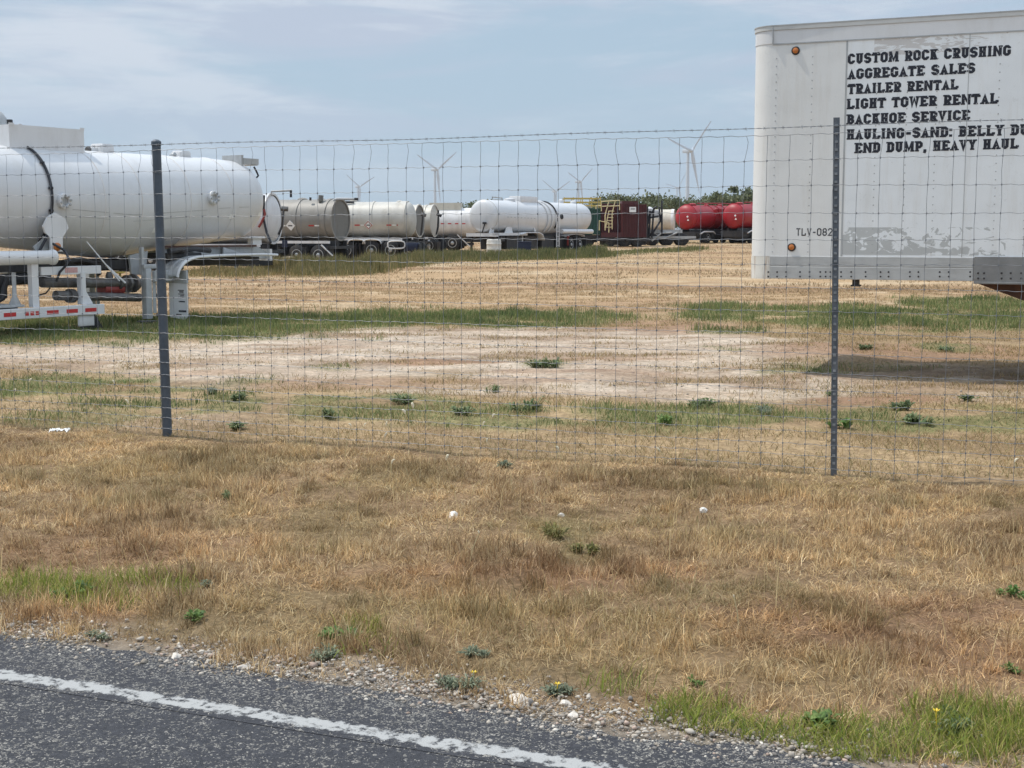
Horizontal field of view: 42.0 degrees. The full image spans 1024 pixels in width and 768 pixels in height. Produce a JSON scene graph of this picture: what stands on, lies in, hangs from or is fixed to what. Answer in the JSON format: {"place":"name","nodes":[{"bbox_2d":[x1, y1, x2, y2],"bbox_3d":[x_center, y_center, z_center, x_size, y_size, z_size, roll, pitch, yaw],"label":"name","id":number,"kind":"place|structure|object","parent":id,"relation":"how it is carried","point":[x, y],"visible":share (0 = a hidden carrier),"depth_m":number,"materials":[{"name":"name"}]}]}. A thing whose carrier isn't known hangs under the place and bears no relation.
{"place":"outdoors","nodes":[
{"label":"outdoors","id":0,"kind":"place"},
{"bbox_2d":[0,635,865,767],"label":"road","id":1,"kind":"structure","parent":0,"point":[40,728],"depth_m":4.55,"materials":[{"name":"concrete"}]},
{"bbox_2d":[0,664,668,767],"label":"road edge line","id":2,"kind":"object","parent":1,"relation":"on","point":[430,741],"depth_m":4.62,"materials":[{"name":"white paint"}]},
{"bbox_2d":[0,240,1023,767],"bbox_3d":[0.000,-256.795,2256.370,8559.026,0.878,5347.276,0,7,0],"label":"ground","id":3,"kind":"structure","parent":0,"point":[578,372],"depth_m":11.10,"materials":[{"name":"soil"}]},
{"bbox_2d":[48,428,69,432],"bbox_3d":[-3.774,0.386,11.134,0.171,0.037,0.105,0,7,0],"label":"plastic bag","id":4,"kind":"object","parent":3,"relation":"on","point":[59,429],"visible":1,"depth_m":11.11,"materials":[{"name":"white plastic"}]},
{"bbox_2d":[49,578,95,595],"bbox_3d":[-2.075,0.954,6.281,0.217,0.064,0.168,-3,7,-23],"label":"weed","id":5,"kind":"object","parent":3,"relation":"on","point":[78,583],"visible":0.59,"depth_m":6.27,"materials":[{"name":"green plant"}]},
{"bbox_2d":[84,629,112,640],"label":"weed","id":6,"kind":"object","parent":3,"relation":"on","point":[94,634],"visible":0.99,"depth_m":5.58,"materials":[{"name":"green plant"}]},
{"bbox_2d":[0,111,277,328],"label":"tank trailer","id":7,"kind":"object","parent":3,"relation":"on","point":[219,181],"visible":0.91,"depth_m":23.80,"materials":[{"name":"white paint"}]},
{"bbox_2d":[171,653,180,658],"bbox_3d":[-1.346,1.094,5.343,0.042,0.034,0.057,7,11,-16],"label":"rock","id":8,"kind":"object","parent":3,"relation":"on","point":[176,655],"visible":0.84,"depth_m":5.33,"materials":[{"name":"stone"}]},
{"bbox_2d":[183,608,205,621],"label":"weed","id":9,"kind":"object","parent":3,"relation":"on","point":[196,613],"visible":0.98,"depth_m":5.82,"materials":[{"name":"green plant"}]},
{"bbox_2d":[113,189,291,271],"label":"tank trailer","id":10,"kind":"object","parent":3,"relation":"on","point":[273,230],"visible":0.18,"depth_m":54.24,"materials":[{"name":"white paint"}]},
{"bbox_2d":[200,579,212,586],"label":"weed","id":11,"kind":"object","parent":3,"relation":"on","point":[205,582],"visible":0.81,"depth_m":6.30,"materials":[{"name":"green plant"}]},
{"bbox_2d":[207,387,217,393],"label":"weed","id":12,"kind":"object","parent":3,"relation":"on","point":[211,389],"visible":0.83,"depth_m":14.07,"materials":[{"name":"green plant"}]},
{"bbox_2d":[222,489,229,498],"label":"weed","id":13,"kind":"object","parent":3,"relation":"on","point":[225,493],"visible":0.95,"depth_m":8.50,"materials":[{"name":"green plant"}]},
{"bbox_2d":[226,421,248,429],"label":"weed","id":14,"kind":"object","parent":3,"relation":"on","point":[233,426],"visible":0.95,"depth_m":11.58,"materials":[{"name":"green plant"}]},
{"bbox_2d":[230,391,247,400],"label":"weed","id":15,"kind":"object","parent":3,"relation":"on","point":[234,397],"visible":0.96,"depth_m":13.34,"materials":[{"name":"green plant"}]},
{"bbox_2d":[235,664,252,669],"bbox_3d":[-1.044,1.110,5.209,0.079,0.030,0.039,8,4,-32],"label":"rock","id":16,"kind":"object","parent":3,"relation":"on","point":[243,665],"visible":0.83,"depth_m":5.20,"materials":[{"name":"stone"}]},
{"bbox_2d":[273,195,357,258],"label":"tank trailer","id":17,"kind":"object","parent":3,"relation":"on","point":[306,226],"visible":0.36,"depth_m":63.26,"materials":[{"name":"grey metal"}]},
{"bbox_2d":[308,642,342,660],"bbox_3d":[-0.745,1.073,5.342,0.133,0.046,0.182,0,7,0],"label":"weed","id":18,"kind":"object","parent":3,"relation":"on","point":[332,652],"visible":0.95,"depth_m":5.32,"materials":[{"name":"green plant"}]},
{"bbox_2d":[322,407,337,418],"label":"weed","id":19,"kind":"object","parent":3,"relation":"on","point":[330,412],"visible":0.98,"depth_m":12.23,"materials":[{"name":"green plant"}]},
{"bbox_2d":[315,625,362,638],"bbox_3d":[-0.724,1.038,5.613,0.220,0.045,0.157,0,7,0],"label":"weed","id":20,"kind":"object","parent":3,"relation":"on","point":[332,631],"visible":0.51,"depth_m":5.59,"materials":[{"name":"green plant"}]},
{"bbox_2d":[347,175,373,201],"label":"wind turbine","id":21,"kind":"object","parent":3,"relation":"on","point":[358,191],"visible":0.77,"depth_m":2355.99,"materials":[{"name":"white metal"}]},
{"bbox_2d":[345,200,426,258],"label":"tank trailer","id":22,"kind":"object","parent":3,"relation":"on","point":[391,224],"visible":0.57,"depth_m":68.88,"materials":[{"name":"metal"}]},
{"bbox_2d":[382,393,423,403],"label":"weed","id":23,"kind":"object","parent":3,"relation":"on","point":[397,398],"visible":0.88,"depth_m":13.13,"materials":[{"name":"green plant"}]},
{"bbox_2d":[410,204,426,243],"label":"tank trailer","id":24,"kind":"object","parent":3,"relation":"on","point":[419,229],"visible":0.13,"depth_m":75.28,"materials":[{"name":"metal"}]},
{"bbox_2d":[422,204,446,251],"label":"tank trailer","id":25,"kind":"object","parent":3,"relation":"on","point":[431,228],"visible":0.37,"depth_m":78.82,"materials":[{"name":"metal"}]},
{"bbox_2d":[417,152,455,202],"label":"wind turbine","id":26,"kind":"object","parent":3,"relation":"on","point":[437,174],"visible":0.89,"depth_m":1701.63,"materials":[{"name":"white metal"}]},
{"bbox_2d":[422,203,479,250],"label":"tank trailer","id":27,"kind":"object","parent":3,"relation":"on","point":[452,224],"visible":0.41,"depth_m":84.69,"materials":[{"name":"white paint"}]},
{"bbox_2d":[449,511,457,518],"bbox_3d":[-0.349,0.783,7.901,0.058,0.062,0.060,4,8,34],"label":"rock","id":28,"kind":"object","parent":3,"relation":"on","point":[451,512],"visible":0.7,"depth_m":7.89,"materials":[{"name":"white stone"}]},
{"bbox_2d":[434,670,487,690],"bbox_3d":[-0.188,1.107,4.981,0.215,0.060,0.144,0,7,0],"label":"weed","id":29,"kind":"object","parent":3,"relation":"on","point":[451,681],"visible":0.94,"depth_m":4.98,"materials":[{"name":"green plant"}]},
{"bbox_2d":[450,406,476,414],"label":"weed","id":30,"kind":"object","parent":3,"relation":"on","point":[461,409],"visible":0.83,"depth_m":12.39,"materials":[{"name":"green plant"}]},
{"bbox_2d":[184,241,746,279],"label":"weedy grass","id":31,"kind":"structure","parent":3,"relation":"on","point":[307,266],"depth_m":59.76,"materials":[{"name":"green plant"}]},
{"bbox_2d":[457,644,490,657],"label":"weed","id":32,"kind":"object","parent":3,"relation":"on","point":[484,652],"visible":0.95,"depth_m":5.36,"materials":[{"name":"green plant"}]},
{"bbox_2d":[470,530,478,560],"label":"seed stalk","id":33,"kind":"object","parent":3,"relation":"on","point":[474,544],"visible":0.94,"depth_m":6.66,"materials":[{"name":"plant"}]},
{"bbox_2d":[486,239,500,252],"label":"drum","id":34,"kind":"object","parent":3,"relation":"on","point":[495,244],"visible":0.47,"depth_m":76.73,"materials":[{"name":"plastic"}]},
{"bbox_2d":[485,384,503,392],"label":"weed","id":35,"kind":"object","parent":3,"relation":"on","point":[495,388],"visible":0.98,"depth_m":14.16,"materials":[{"name":"green plant"}]},
{"bbox_2d":[0,242,1003,295],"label":"stubble grass","id":36,"kind":"structure","parent":3,"relation":"on","point":[638,287],"depth_m":46.14,"materials":[{"name":"beige plant"}]},
{"bbox_2d":[497,459,514,467],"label":"weed","id":37,"kind":"object","parent":3,"relation":"on","point":[504,462],"visible":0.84,"depth_m":9.57,"materials":[{"name":"green plant"}]},
{"bbox_2d":[0,292,1023,434],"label":"turf grass","id":38,"kind":"structure","parent":3,"relation":"on","point":[425,316],"depth_m":23.48,"materials":[{"name":"green plant"}]},
{"bbox_2d":[0,117,1023,485],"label":"wire fence","id":39,"kind":"object","parent":3,"relation":"on","point":[164,315],"visible":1,"depth_m":9.89,"materials":[{"name":"metal"}]},
{"bbox_2d":[0,557,1023,767],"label":"green verge grass","id":40,"kind":"structure","parent":3,"relation":"on","point":[965,737],"depth_m":4.58,"materials":[{"name":"green plant"}]},
{"bbox_2d":[509,693,527,705],"bbox_3d":[0.021,1.148,4.844,0.069,0.052,0.094,-8,11,-18],"label":"rock","id":41,"kind":"object","parent":3,"relation":"on","point":[519,699],"visible":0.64,"depth_m":4.82,"materials":[{"name":"stone"}]},
{"bbox_2d":[517,241,531,250],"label":"crate","id":42,"kind":"object","parent":3,"relation":"on","point":[524,245],"visible":0.66,"depth_m":78.21,"materials":[{"name":"blue plastic"}]},
{"bbox_2d":[503,396,548,412],"bbox_3d":[0.136,0.189,12.575,0.422,0.155,0.228,-2,7,-13],"label":"weed","id":43,"kind":"object","parent":3,"relation":"on","point":[531,403],"visible":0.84,"depth_m":12.57,"materials":[{"name":"green plant"}]},
{"bbox_2d":[465,196,593,249],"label":"tank trailer","id":44,"kind":"object","parent":3,"relation":"on","point":[563,228],"visible":0.87,"depth_m":82.53,"materials":[{"name":"white paint"}]},
{"bbox_2d":[525,356,560,367],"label":"weed","id":45,"kind":"object","parent":3,"relation":"on","point":[547,364],"visible":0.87,"depth_m":16.54,"materials":[{"name":"green plant"}]},
{"bbox_2d":[539,521,571,539],"bbox_3d":[0.234,0.803,7.349,0.178,0.091,0.238,-3,7,-27],"label":"weed","id":46,"kind":"object","parent":3,"relation":"on","point":[549,531],"visible":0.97,"depth_m":7.33,"materials":[{"name":"green plant"}]},
{"bbox_2d":[544,181,569,202],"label":"wind turbine","id":47,"kind":"object","parent":3,"relation":"on","point":[555,196],"visible":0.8,"depth_m":2672.95,"materials":[{"name":"white metal"}]},
{"bbox_2d":[539,681,579,695],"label":"weed","id":48,"kind":"object","parent":3,"relation":"on","point":[552,689],"visible":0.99,"depth_m":4.92,"materials":[{"name":"green plant"}]},
{"bbox_2d":[559,699,571,706],"bbox_3d":[0.193,1.155,4.819,0.051,0.028,0.039,6,9,-4],"label":"rock","id":49,"kind":"object","parent":3,"relation":"on","point":[563,702],"visible":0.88,"depth_m":4.81,"materials":[{"name":"stone"}]},
{"bbox_2d":[567,712,577,719],"bbox_3d":[0.219,1.170,4.693,0.046,0.028,0.049,-5,8,-34],"label":"rock","id":50,"kind":"object","parent":3,"relation":"on","point":[571,714],"visible":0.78,"depth_m":4.68,"materials":[{"name":"stone"}]},
{"bbox_2d":[569,168,592,203],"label":"wind turbine","id":51,"kind":"object","parent":3,"relation":"on","point":[579,181],"visible":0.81,"depth_m":2108.86,"materials":[{"name":"white metal"}]},
{"bbox_2d":[563,197,601,245],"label":"steel tank box","id":52,"kind":"object","parent":3,"relation":"on","point":[593,223],"visible":0.3,"depth_m":96.28,"materials":[{"name":"green paint"}]},
{"bbox_2d":[567,541,602,554],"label":"weed","id":53,"kind":"object","parent":3,"relation":"on","point":[591,547],"visible":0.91,"depth_m":6.95,"materials":[{"name":"green plant"}]},
{"bbox_2d":[590,193,615,207],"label":"tree","id":54,"kind":"object","parent":3,"relation":"on","point":[595,200],"visible":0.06,"depth_m":240.29,"materials":[{"name":"green plant"}]},
{"bbox_2d":[590,191,641,207],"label":"tree","id":55,"kind":"object","parent":3,"relation":"on","point":[609,196],"visible":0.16,"depth_m":226.16,"materials":[{"name":"green plant"}]},
{"bbox_2d":[596,200,650,246],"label":"equipment cabin","id":56,"kind":"object","parent":3,"relation":"on","point":[624,227],"visible":0.94,"depth_m":95.40,"materials":[{"name":"brown metal"}]},
{"bbox_2d":[612,189,660,207],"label":"tree","id":57,"kind":"object","parent":3,"relation":"on","point":[620,198],"visible":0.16,"depth_m":214.39,"materials":[{"name":"green plant"}]},
{"bbox_2d":[639,193,671,209],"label":"tree","id":58,"kind":"object","parent":3,"relation":"on","point":[652,200],"visible":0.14,"depth_m":213.85,"materials":[{"name":"green plant"}]},
{"bbox_2d":[646,209,675,241],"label":"tank trailer","id":59,"kind":"object","parent":3,"relation":"on","point":[669,219],"visible":0.1,"depth_m":115.48,"materials":[{"name":"beige paint"}]},
{"bbox_2d":[655,189,675,205],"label":"tree","id":60,"kind":"object","parent":3,"relation":"on","point":[664,196],"visible":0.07,"depth_m":242.88,"materials":[{"name":"green plant"}]},
{"bbox_2d":[657,414,674,424],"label":"weed","id":61,"kind":"object","parent":3,"relation":"on","point":[666,419],"visible":0.95,"depth_m":11.63,"materials":[{"name":"green plant"}]},
{"bbox_2d":[646,201,695,245],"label":"pump skid","id":62,"kind":"object","parent":3,"relation":"on","point":[664,234],"visible":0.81,"depth_m":98.55,"materials":[{"name":"white paint"}]},
{"bbox_2d":[667,173,685,229],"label":"wind turbine","id":63,"kind":"object","parent":3,"relation":"on","point":[676,188],"visible":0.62,"depth_m":3070.43,"materials":[{"name":"white metal"}]},
{"bbox_2d":[655,195,710,228],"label":"tree","id":64,"kind":"object","parent":3,"relation":"on","point":[670,205],"visible":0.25,"depth_m":208.38,"materials":[{"name":"green plant"}]},
{"bbox_2d":[668,121,710,199],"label":"wind turbine","id":65,"kind":"object","parent":3,"relation":"on","point":[687,150],"visible":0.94,"depth_m":1310.16,"materials":[{"name":"white metal"}]},
{"bbox_2d":[688,674,705,686],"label":"weed","id":66,"kind":"object","parent":3,"relation":"on","point":[697,681],"visible":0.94,"depth_m":5.01,"materials":[{"name":"green plant"}]},
{"bbox_2d":[686,397,718,408],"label":"weed","id":67,"kind":"object","parent":3,"relation":"on","point":[702,401],"visible":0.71,"depth_m":12.81,"materials":[{"name":"green plant"}]},
{"bbox_2d":[699,507,707,512],"bbox_3d":[1.162,0.773,8.133,0.047,0.047,0.061,2,5,45],"label":"rock","id":68,"kind":"object","parent":3,"relation":"on","point":[701,510],"visible":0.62,"depth_m":8.12,"materials":[{"name":"white stone"}]},
{"bbox_2d":[674,203,746,242],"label":"tank trailer","id":69,"kind":"object","parent":3,"relation":"on","point":[712,225],"visible":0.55,"depth_m":108.77,"materials":[{"name":"red paint"}]},
{"bbox_2d":[699,190,736,205],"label":"tree","id":70,"kind":"object","parent":3,"relation":"on","point":[714,198],"visible":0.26,"depth_m":208.73,"materials":[{"name":"green plant"}]},
{"bbox_2d":[702,189,741,201],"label":"tree","id":71,"kind":"object","parent":3,"relation":"on","point":[734,194],"visible":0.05,"depth_m":215.52,"materials":[{"name":"green plant"}]},
{"bbox_2d":[728,185,738,192],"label":"tree","id":72,"kind":"object","parent":3,"relation":"on","point":[734,189],"visible":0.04,"depth_m":210.05,"materials":[{"name":"green plant"}]},
{"bbox_2d":[715,186,752,204],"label":"tree","id":73,"kind":"object","parent":3,"relation":"on","point":[725,201],"visible":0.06,"depth_m":208.64,"materials":[{"name":"green plant"}]},
{"bbox_2d":[733,595,738,626],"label":"seed stalk","id":74,"kind":"object","parent":3,"relation":"on","point":[736,609],"visible":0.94,"depth_m":5.65,"materials":[{"name":"plant"}]},
{"bbox_2d":[720,202,752,242],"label":"tank trailer","id":75,"kind":"object","parent":3,"relation":"on","point":[735,220],"visible":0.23,"depth_m":108.07,"materials":[{"name":"red paint"}]},
{"bbox_2d":[732,187,752,203],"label":"tree","id":76,"kind":"object","parent":3,"relation":"on","point":[747,195],"visible":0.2,"depth_m":203.96,"materials":[{"name":"green plant"}]},
{"bbox_2d":[750,404,776,414],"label":"weed","id":77,"kind":"object","parent":3,"relation":"on","point":[764,410],"visible":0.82,"depth_m":12.38,"materials":[{"name":"green plant"}]},
{"bbox_2d":[800,707,840,729],"bbox_3d":[1.064,1.149,4.605,0.137,0.066,0.157,-4,8,-32],"label":"weed","id":78,"kind":"object","parent":3,"relation":"on","point":[823,714],"visible":0.81,"depth_m":4.59,"materials":[{"name":"green plant"}]},
{"bbox_2d":[825,417,852,427],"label":"weed","id":79,"kind":"object","parent":3,"relation":"on","point":[846,423],"visible":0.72,"depth_m":11.52,"materials":[{"name":"green plant"}]},
{"bbox_2d":[858,343,872,349],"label":"weed","id":80,"kind":"object","parent":3,"relation":"on","point":[864,346],"visible":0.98,"depth_m":19.07,"materials":[{"name":"green plant"}]},
{"bbox_2d":[751,10,1023,300],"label":"box trailer","id":81,"kind":"object","parent":3,"relation":"on","point":[934,70],"visible":0.97,"depth_m":14.85,"materials":[{"name":"white paint"}]},
{"bbox_2d":[887,399,915,410],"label":"weed","id":82,"kind":"object","parent":3,"relation":"on","point":[907,404],"visible":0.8,"depth_m":12.67,"materials":[{"name":"green plant"}]},
{"bbox_2d":[900,411,935,425],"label":"weed","id":83,"kind":"object","parent":3,"relation":"on","point":[912,417],"visible":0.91,"depth_m":11.84,"materials":[{"name":"green plant"}]},
{"bbox_2d":[938,345,954,351],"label":"weed","id":84,"kind":"object","parent":3,"relation":"on","point":[946,348],"visible":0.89,"depth_m":19.19,"materials":[{"name":"green plant"}]},
{"bbox_2d":[932,704,981,735],"bbox_3d":[1.504,1.144,4.566,0.154,0.082,0.244,0,7,0],"label":"weed","id":85,"kind":"object","parent":3,"relation":"on","point":[955,725],"visible":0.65,"depth_m":4.51,"materials":[{"name":"green plant"}]},
{"bbox_2d":[957,394,978,400],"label":"weed","id":86,"kind":"object","parent":3,"relation":"on","point":[966,398],"visible":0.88,"depth_m":13.19,"materials":[{"name":"green plant"}]},
{"bbox_2d":[996,584,1023,599],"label":"weed","id":87,"kind":"object","parent":3,"relation":"on","point":[1014,590],"visible":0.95,"depth_m":6.33,"materials":[{"name":"green plant"}]},
{"bbox_2d":[999,661,1023,673],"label":"weed","id":88,"kind":"object","parent":3,"relation":"on","point":[1009,666],"visible":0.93,"depth_m":5.21,"materials":[{"name":"green plant"}]},
{"bbox_2d":[0,419,1023,767],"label":"dry grass","id":89,"kind":"structure","parent":0,"point":[490,547],"depth_m":6.85,"materials":[{"name":"beige plant"}]},
{"bbox_2d":[0,0,1023,229],"label":"sky","id":90,"kind":"structure","parent":0,"point":[123,72],"materials":[{"name":"blue"}]}
]}

